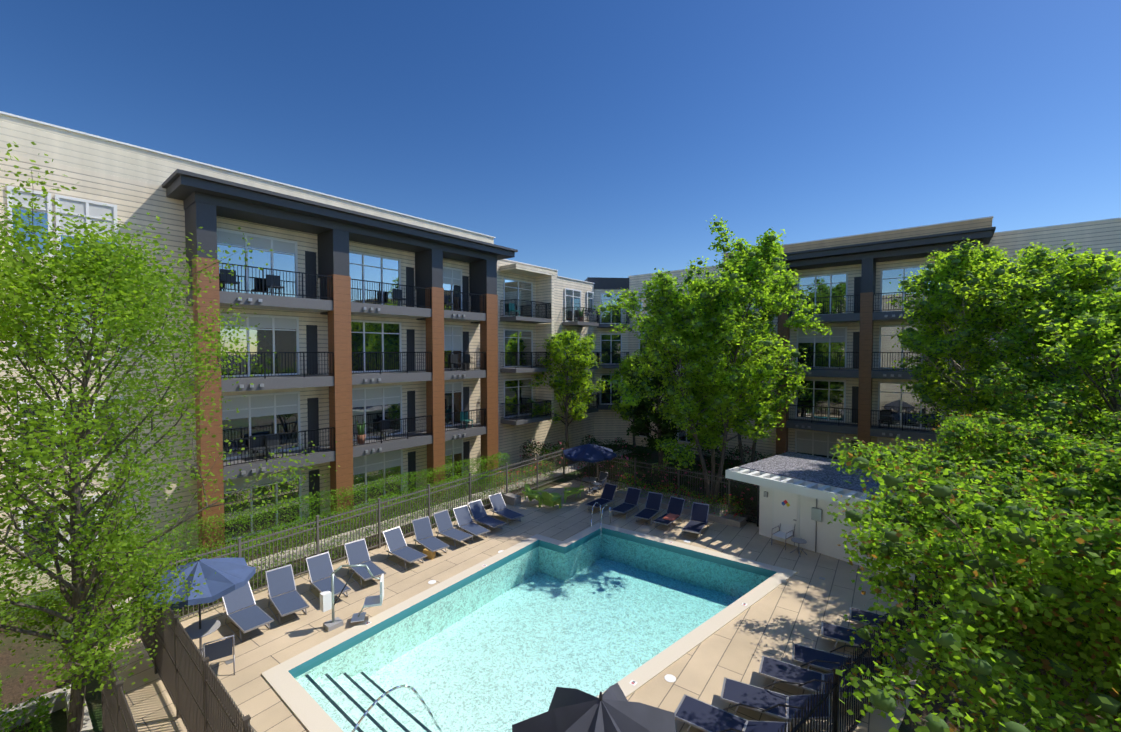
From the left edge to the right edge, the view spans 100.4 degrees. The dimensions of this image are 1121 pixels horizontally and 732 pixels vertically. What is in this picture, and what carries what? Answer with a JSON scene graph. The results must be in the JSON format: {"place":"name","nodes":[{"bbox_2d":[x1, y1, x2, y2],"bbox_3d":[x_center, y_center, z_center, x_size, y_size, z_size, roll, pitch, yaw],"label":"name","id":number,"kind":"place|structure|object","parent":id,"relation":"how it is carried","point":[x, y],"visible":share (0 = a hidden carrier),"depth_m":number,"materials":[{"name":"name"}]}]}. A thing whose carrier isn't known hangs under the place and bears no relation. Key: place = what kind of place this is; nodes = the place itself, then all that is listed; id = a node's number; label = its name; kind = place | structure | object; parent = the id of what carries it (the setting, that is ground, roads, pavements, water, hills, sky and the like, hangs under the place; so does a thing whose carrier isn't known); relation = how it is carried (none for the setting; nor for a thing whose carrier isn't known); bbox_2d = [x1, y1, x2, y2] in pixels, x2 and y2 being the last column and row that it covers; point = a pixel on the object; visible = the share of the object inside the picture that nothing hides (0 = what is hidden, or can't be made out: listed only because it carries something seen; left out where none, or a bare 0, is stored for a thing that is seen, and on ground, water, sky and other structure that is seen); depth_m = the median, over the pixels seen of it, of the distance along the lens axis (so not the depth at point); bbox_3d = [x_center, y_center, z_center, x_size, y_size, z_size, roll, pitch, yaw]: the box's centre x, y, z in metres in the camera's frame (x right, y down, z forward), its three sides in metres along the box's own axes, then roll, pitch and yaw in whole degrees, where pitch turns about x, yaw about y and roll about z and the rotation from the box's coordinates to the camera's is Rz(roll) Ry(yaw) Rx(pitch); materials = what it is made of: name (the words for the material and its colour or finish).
{"place":"outdoors","nodes":[
{"label":"outdoors","id":0,"kind":"place"},
{"bbox_2d":[294,531,771,731],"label":"pool water","id":1,"kind":"structure","parent":0,"point":[544,623],"depth_m":13.29,"materials":[{"name":"teal liquid"}]},
{"bbox_2d":[0,445,1110,731],"bbox_3d":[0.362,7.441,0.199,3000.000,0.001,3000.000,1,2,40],"label":"planting bed","id":2,"kind":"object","parent":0,"point":[12,687],"depth_m":12.10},
{"bbox_2d":[0,676,52,731],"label":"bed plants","id":3,"kind":"object","parent":2,"relation":"on","point":[39,710],"visible":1,"depth_m":9.04,"materials":[{"name":"green plant"}]},
{"bbox_2d":[0,684,93,731],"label":"mulch bed curb","id":4,"kind":"structure","parent":2,"relation":"on","point":[60,704],"depth_m":9.40,"materials":[{"name":"concrete"}]},
{"bbox_2d":[0,142,339,731],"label":"tree","id":5,"kind":"object","parent":2,"relation":"on","point":[100,273],"visible":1,"depth_m":8.17,"materials":[{"name":"green plant"}]},
{"bbox_2d":[0,452,509,633],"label":"hedge","id":6,"kind":"object","parent":2,"relation":"on","point":[229,521],"visible":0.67,"depth_m":18.00,"materials":[{"name":"green plant"}]},
{"bbox_2d":[0,111,598,601],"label":"building","id":7,"kind":"structure","parent":2,"relation":"on","point":[344,343],"depth_m":19.88,"materials":[{"name":"beige"}]},
{"bbox_2d":[220,269,954,459],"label":"balcony furnishings","id":8,"kind":"object","parent":7,"relation":"on","point":[398,298],"visible":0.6,"depth_m":21.47,"materials":[{"name":"grey"}]},
{"bbox_2d":[133,468,500,614],"bbox_3d":[-7.498,6.116,18.258,1.326,1.595,13.668,1,2,36],"label":"hedge","id":9,"kind":"object","parent":2,"relation":"on","point":[332,514],"visible":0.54,"depth_m":17.23,"materials":[{"name":"green plant"}]},
{"bbox_2d":[112,449,630,614],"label":"walkway","id":10,"kind":"structure","parent":2,"relation":"on","point":[390,523],"depth_m":19.68,"materials":[{"name":"concrete"}]},
{"bbox_2d":[490,460,553,492],"bbox_3d":[-2.040,6.150,26.157,1.078,1.029,4.271,1,2,40],"label":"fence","id":11,"kind":"object","parent":10,"relation":"on","point":[546,463],"visible":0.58,"depth_m":26.06,"materials":[{"name":"green"}]},
{"bbox_2d":[95,476,944,731],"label":"pool deck","id":12,"kind":"structure","parent":2,"relation":"on","point":[801,604],"depth_m":12.92,"materials":[{"name":"beige concrete"}]},
{"bbox_2d":[100,563,253,731],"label":"fence","id":13,"kind":"object","parent":12,"relation":"on","point":[199,696],"visible":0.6,"depth_m":8.64,"materials":[{"name":"brown wood"}]},
{"bbox_2d":[138,556,255,655],"bbox_3d":[-8.723,5.837,11.296,2.132,2.500,2.132,1,2,40],"label":"umbrella","id":14,"kind":"object","parent":12,"relation":"on","point":[231,575],"visible":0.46,"depth_m":10.96,"materials":[{"name":"blue fabric"}]},
{"bbox_2d":[184,619,220,652],"bbox_3d":[-8.723,6.731,11.323,0.800,0.729,0.800,1,2,40],"label":"table","id":15,"kind":"object","parent":12,"relation":"on","point":[194,631],"visible":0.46,"depth_m":11.32,"materials":[{"name":"silver metal"}]},
{"bbox_2d":[202,634,234,674],"bbox_3d":[-7.904,6.627,10.820,0.578,0.954,0.726,-1,2,-35],"label":"armchair","id":16,"kind":"object","parent":12,"relation":"on","point":[217,650],"visible":0.83,"depth_m":10.60,"materials":[{"name":"blue fabric"}]},
{"bbox_2d":[222,581,273,640],"bbox_3d":[-8.513,6.605,12.652,1.829,0.896,0.694,1,2,38],"label":"chaise","id":17,"kind":"object","parent":12,"relation":"on","point":[248,618],"visible":0.94,"depth_m":12.71,"materials":[{"name":"blue fabric"}]},
{"bbox_2d":[265,564,308,623],"bbox_3d":[-7.862,6.545,13.412,0.694,0.969,1.748,-2,2,-44],"label":"chaise","id":18,"kind":"object","parent":12,"relation":"on","point":[281,581],"visible":1,"depth_m":13.61,"materials":[{"name":"blue fabric"}]},
{"bbox_2d":[306,551,350,600],"bbox_3d":[-7.137,6.518,14.326,1.748,0.969,0.694,2,2,43],"label":"chaise","id":19,"kind":"object","parent":12,"relation":"on","point":[320,568],"visible":0.79,"depth_m":14.56,"materials":[{"name":"blue fabric"}]},
{"bbox_2d":[320,565,383,631],"bbox_3d":[-5.684,6.219,12.765,1.587,1.648,0.496,-1,2,-17],"label":"pool lift","id":20,"kind":"object","parent":12,"relation":"on","point":[327,602],"visible":1,"depth_m":12.66,"materials":[{"name":"grey"}]},
{"bbox_2d":[344,538,385,587],"bbox_3d":[-6.456,6.486,15.387,0.694,0.969,1.748,-2,2,-44],"label":"chaise","id":21,"kind":"object","parent":12,"relation":"on","point":[357,553],"visible":0.83,"depth_m":15.64,"materials":[{"name":"blue fabric"}]},
{"bbox_2d":[382,526,426,569],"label":"chaise","id":22,"kind":"object","parent":12,"relation":"on","point":[394,539],"visible":1,"depth_m":16.70,"materials":[{"name":"blue fabric"}]},
{"bbox_2d":[412,516,449,552],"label":"chaise","id":23,"kind":"object","parent":12,"relation":"on","point":[422,528],"visible":0.94,"depth_m":17.69,"materials":[{"name":"blue fabric"}]},
{"bbox_2d":[135,445,758,638],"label":"fence","id":24,"kind":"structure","parent":12,"relation":"on","point":[730,491],"depth_m":19.95,"materials":[{"name":"grey metal"}]},
{"bbox_2d":[433,509,473,547],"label":"chaise","id":25,"kind":"object","parent":12,"relation":"on","point":[443,521],"visible":0.94,"depth_m":18.44,"materials":[{"name":"blue fabric"}]},
{"bbox_2d":[453,505,490,541],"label":"chaise","id":26,"kind":"object","parent":12,"relation":"on","point":[463,517],"visible":0.94,"depth_m":19.15,"materials":[{"name":"blue fabric"}]},
{"bbox_2d":[352,502,610,731],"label":"pool ladder rails","id":27,"kind":"object","parent":12,"relation":"on","point":[391,690],"visible":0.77,"depth_m":9.30,"materials":[{"name":"silver metal"}]},
{"bbox_2d":[468,499,505,533],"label":"chaise","id":28,"kind":"object","parent":12,"relation":"on","point":[478,511],"visible":0.81,"depth_m":19.89,"materials":[{"name":"blue fabric"}]},
{"bbox_2d":[488,492,523,524],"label":"chaise","id":29,"kind":"object","parent":12,"relation":"on","point":[497,502],"visible":0.9,"depth_m":20.89,"materials":[{"name":"blue fabric"}]},
{"bbox_2d":[225,499,824,685],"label":"fixtures","id":30,"kind":"object","parent":12,"relation":"on","point":[816,514],"visible":0.79,"depth_m":16.77,"materials":[{"name":"white plastic"}]},
{"bbox_2d":[295,534,769,731],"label":"pool shell","id":31,"kind":"object","parent":12,"relation":"in","point":[454,695],"depth_m":13.90},
{"bbox_2d":[261,523,796,731],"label":"pool coping","id":32,"kind":"object","parent":31,"relation":"on","point":[306,709],"visible":0.88,"depth_m":13.05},
{"bbox_2d":[522,484,544,507],"bbox_3d":[-1.300,6.251,22.719,1.040,0.987,0.720,1,2,20],"label":"patio chair","id":33,"kind":"object","parent":12,"relation":"on","point":[531,494],"visible":0.83,"depth_m":22.61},
{"bbox_2d":[540,491,561,508],"bbox_3d":[-0.466,6.274,21.950,0.720,0.987,1.040,1,2,30],"label":"patio chair","id":34,"kind":"object","parent":12,"relation":"on","point":[547,499],"visible":1,"depth_m":21.76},
{"bbox_2d":[549,493,559,504],"bbox_3d":[-0.307,6.514,22.918,0.532,0.450,0.540,1,2,40],"label":"patio table","id":35,"kind":"object","parent":12,"relation":"on","point":[554,495],"visible":0.4,"depth_m":22.70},
{"bbox_2d":[563,481,584,502],"bbox_3d":[0.669,6.236,23.226,1.040,0.987,0.720,0,2,5],"label":"chair","id":36,"kind":"object","parent":12,"relation":"on","point":[572,491],"visible":1,"depth_m":22.97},
{"bbox_2d":[582,477,596,491],"bbox_3d":[1.516,6.331,24.649,0.800,0.729,0.800,1,2,40],"label":"table","id":37,"kind":"object","parent":12,"relation":"on","point":[591,479],"visible":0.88,"depth_m":24.56,"materials":[{"name":"silver metal"}]},
{"bbox_2d":[563,442,616,493],"bbox_3d":[1.516,5.337,24.619,2.686,2.700,2.686,1,2,40],"label":"umbrella","id":38,"kind":"object","parent":12,"relation":"on","point":[592,453],"visible":0.98,"depth_m":23.96,"materials":[{"name":"blue fabric"}]},
{"bbox_2d":[512,683,675,731],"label":"umbrella","id":39,"kind":"object","parent":12,"relation":"on","point":[612,708],"visible":1,"depth_m":6.71,"materials":[{"name":"grey fabric"}]},
{"bbox_2d":[589,478,605,497],"bbox_3d":[1.913,6.232,23.952,0.726,0.954,0.578,1,2,20],"label":"armchair","id":40,"kind":"object","parent":12,"relation":"on","point":[599,487],"visible":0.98,"depth_m":23.82,"materials":[{"name":"silver metal"}]},
{"bbox_2d":[591,471,607,492],"bbox_3d":[2.091,6.201,25.014,0.726,0.954,0.578,-1,2,-40],"label":"armchair","id":41,"kind":"object","parent":12,"relation":"on","point":[602,476],"visible":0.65,"depth_m":25.12,"materials":[{"name":"silver metal"}]},
{"bbox_2d":[585,483,617,511],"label":"chaise","id":42,"kind":"object","parent":12,"relation":"on","point":[608,493],"visible":0.96,"depth_m":22.44,"materials":[{"name":"blue fabric"}]},
{"bbox_2d":[503,487,747,527],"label":"planter curb","id":43,"kind":"structure","parent":12,"relation":"on","point":[512,499],"depth_m":21.39,"materials":[{"name":"stone"}]},
{"bbox_2d":[618,473,745,519],"bbox_3d":[5.520,6.050,22.230,6.261,0.965,0.931,2,2,42],"label":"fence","id":44,"kind":"object","parent":43,"relation":"on","point":[645,485],"visible":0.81,"depth_m":21.81,"materials":[{"name":"green"}]},
{"bbox_2d":[610,487,641,518],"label":"chaise","id":45,"kind":"object","parent":12,"relation":"on","point":[632,499],"visible":1,"depth_m":21.74,"materials":[{"name":"blue fabric"}]},
{"bbox_2d":[634,491,662,524],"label":"chaise","id":46,"kind":"object","parent":12,"relation":"on","point":[653,502],"visible":0.92,"depth_m":21.02,"materials":[{"name":"blue fabric"}]},
{"bbox_2d":[652,496,684,530],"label":"chaise","id":47,"kind":"object","parent":12,"relation":"on","point":[675,505],"visible":0.96,"depth_m":20.36,"materials":[{"name":"blue fabric"}]},
{"bbox_2d":[663,513,678,520],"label":"towels on loungers","id":48,"kind":"object","parent":47,"relation":"on","point":[670,516],"visible":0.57,"depth_m":19.93,"materials":[{"name":"pink fabric"}]},
{"bbox_2d":[682,502,708,539],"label":"chaise","id":49,"kind":"object","parent":12,"relation":"on","point":[699,514],"visible":1,"depth_m":19.53,"materials":[{"name":"blue fabric"}]},
{"bbox_2d":[592,215,831,503],"bbox_3d":[6.937,-0.066,22.128,10.716,13.687,8.097,0,2,0],"label":"tall tree","id":50,"kind":"object","parent":12,"relation":"on","point":[708,395],"visible":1,"depth_m":21.36,"materials":[{"name":"green plant"}]},
{"bbox_2d":[674,694,790,731],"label":"chaise","id":51,"kind":"object","parent":12,"relation":"on","point":[698,714],"visible":0.94,"depth_m":8.98,"materials":[{"name":"blue fabric"}]},
{"bbox_2d":[720,677,831,731],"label":"chaise","id":52,"kind":"object","parent":12,"relation":"on","point":[774,704],"visible":0.71,"depth_m":9.47,"materials":[{"name":"blue fabric"}]},
{"bbox_2d":[771,523,794,549],"bbox_3d":[8.557,6.414,17.921,0.726,0.954,0.578,-1,2,-35],"label":"chair","id":53,"kind":"object","parent":12,"relation":"on","point":[785,532],"visible":0.73,"depth_m":17.95,"materials":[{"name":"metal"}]},
{"bbox_2d":[790,538,806,556],"bbox_3d":[8.762,6.665,17.176,0.536,0.509,0.536,1,2,40],"label":"side table","id":54,"kind":"object","parent":12,"relation":"on","point":[799,541],"visible":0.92,"depth_m":17.16,"materials":[{"name":"silver metal"}]},
{"bbox_2d":[758,655,864,707],"bbox_3d":[5.407,6.789,10.119,1.989,0.680,0.752,1,2,30],"label":"chaise","id":55,"kind":"object","parent":12,"relation":"on","point":[779,670],"visible":0.48,"depth_m":10.23,"materials":[{"name":"blue fabric"}]},
{"bbox_2d":[725,452,941,582],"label":"pump house","id":56,"kind":"structure","parent":12,"relation":"on","point":[794,486],"depth_m":17.77,"materials":[{"name":"white paint"}]},
{"bbox_2d":[792,643,896,677],"bbox_3d":[6.381,6.774,10.619,1.989,0.680,0.752,1,2,27],"label":"chaise","id":57,"kind":"object","parent":12,"relation":"on","point":[801,654],"visible":0.42,"depth_m":10.80,"materials":[{"name":"blue fabric"}]},
{"bbox_2d":[778,558,941,731],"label":"black fence","id":58,"kind":"object","parent":12,"relation":"on","point":[866,659],"visible":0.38,"depth_m":8.84,"materials":[{"name":"black metal"}]},
{"bbox_2d":[821,621,916,657],"bbox_3d":[7.561,6.748,11.498,1.989,0.680,0.752,1,2,29],"label":"chaise","id":59,"kind":"object","parent":12,"relation":"on","point":[837,633],"visible":0.42,"depth_m":11.68,"materials":[{"name":"blue fabric"}]},
{"bbox_2d":[849,607,931,634],"bbox_3d":[8.692,6.728,12.159,1.989,0.680,0.752,1,2,33],"label":"chaise","id":60,"kind":"object","parent":12,"relation":"on","point":[870,616],"visible":0.31,"depth_m":12.47,"materials":[{"name":"blue fabric"}]},
{"bbox_2d":[527,329,605,463],"bbox_3d":[0.425,2.010,31.210,5.352,8.980,3.804,0,2,-3],"label":"tree","id":61,"kind":"object","parent":2,"relation":"on","point":[561,344],"visible":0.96,"depth_m":30.65,"materials":[{"name":"green plant"}]},
{"bbox_2d":[585,277,628,444],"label":"apartment building","id":62,"kind":"structure","parent":2,"relation":"on","point":[611,349],"depth_m":37.13,"materials":[{"name":"beige"}]},
{"bbox_2d":[608,351,661,454],"bbox_3d":[5.351,2.703,32.920,3.492,7.487,4.008,-1,2,-19],"label":"tree","id":63,"kind":"object","parent":2,"relation":"on","point":[626,363],"visible":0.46,"depth_m":32.65,"materials":[{"name":"green plant"}]},
{"bbox_2d":[621,341,682,473],"bbox_3d":[5.980,2.413,28.571,4.003,8.316,4.294,1,2,40],"label":"tree","id":64,"kind":"object","parent":2,"relation":"on","point":[644,406],"visible":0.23,"depth_m":28.31,"materials":[{"name":"green plant"}]},
{"bbox_2d":[652,457,668,473],"bbox_3d":[6.135,6.076,28.537,1.040,0.987,0.720,-1,2,-30],"label":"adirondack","id":65,"kind":"object","parent":2,"relation":"on","point":[660,465],"visible":0.31,"depth_m":28.50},
{"bbox_2d":[520,435,841,520],"bbox_3d":[7.160,5.620,27.240,18.098,2.064,9.295,1,2,40],"label":"fence","id":66,"kind":"object","parent":2,"relation":"on","point":[645,475],"visible":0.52,"depth_m":27.23,"materials":[{"name":"green"}]},
{"bbox_2d":[699,270,813,483],"bbox_3d":[10.178,0.700,26.318,5.632,11.905,8.739,-1,2,-22],"label":"tree","id":67,"kind":"object","parent":2,"relation":"on","point":[795,386],"visible":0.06,"depth_m":24.17,"materials":[{"name":"green plant"}]},
{"bbox_2d":[886,237,1046,447],"bbox_3d":[16.591,0.806,19.216,5.484,12.092,7.207,1,2,40],"label":"tree","id":68,"kind":"object","parent":2,"relation":"on","point":[950,274],"visible":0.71,"depth_m":18.52,"materials":[{"name":"green plant"}]},
{"bbox_2d":[827,431,1120,731],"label":"maple tree","id":69,"kind":"object","parent":2,"relation":"on","point":[1032,600],"visible":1,"depth_m":5.77,"materials":[{"name":"green plant"}]},
{"bbox_2d":[838,360,1120,576],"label":"maple tree","id":70,"kind":"object","parent":2,"relation":"on","point":[992,438],"visible":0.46,"depth_m":10.95,"materials":[{"name":"green plant"}]},
{"bbox_2d":[903,240,1120,450],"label":"tree","id":71,"kind":"object","parent":2,"relation":"on","point":[1040,273],"visible":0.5,"depth_m":15.63,"materials":[{"name":"green plant"}]},
{"bbox_2d":[982,280,1120,467],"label":"tree","id":72,"kind":"object","parent":2,"relation":"on","point":[1091,337],"visible":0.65,"depth_m":13.52,"materials":[{"name":"green plant"}]},
{"bbox_2d":[0,0,1120,280],"label":"sky","id":73,"kind":"structure","parent":0,"point":[588,138],"materials":[{"name":"blue"}]},
{"bbox_2d":[628,216,1120,471],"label":"building","id":74,"kind":"structure","parent":0,"point":[854,378],"depth_m":26.61,"materials":[{"name":"beige"}]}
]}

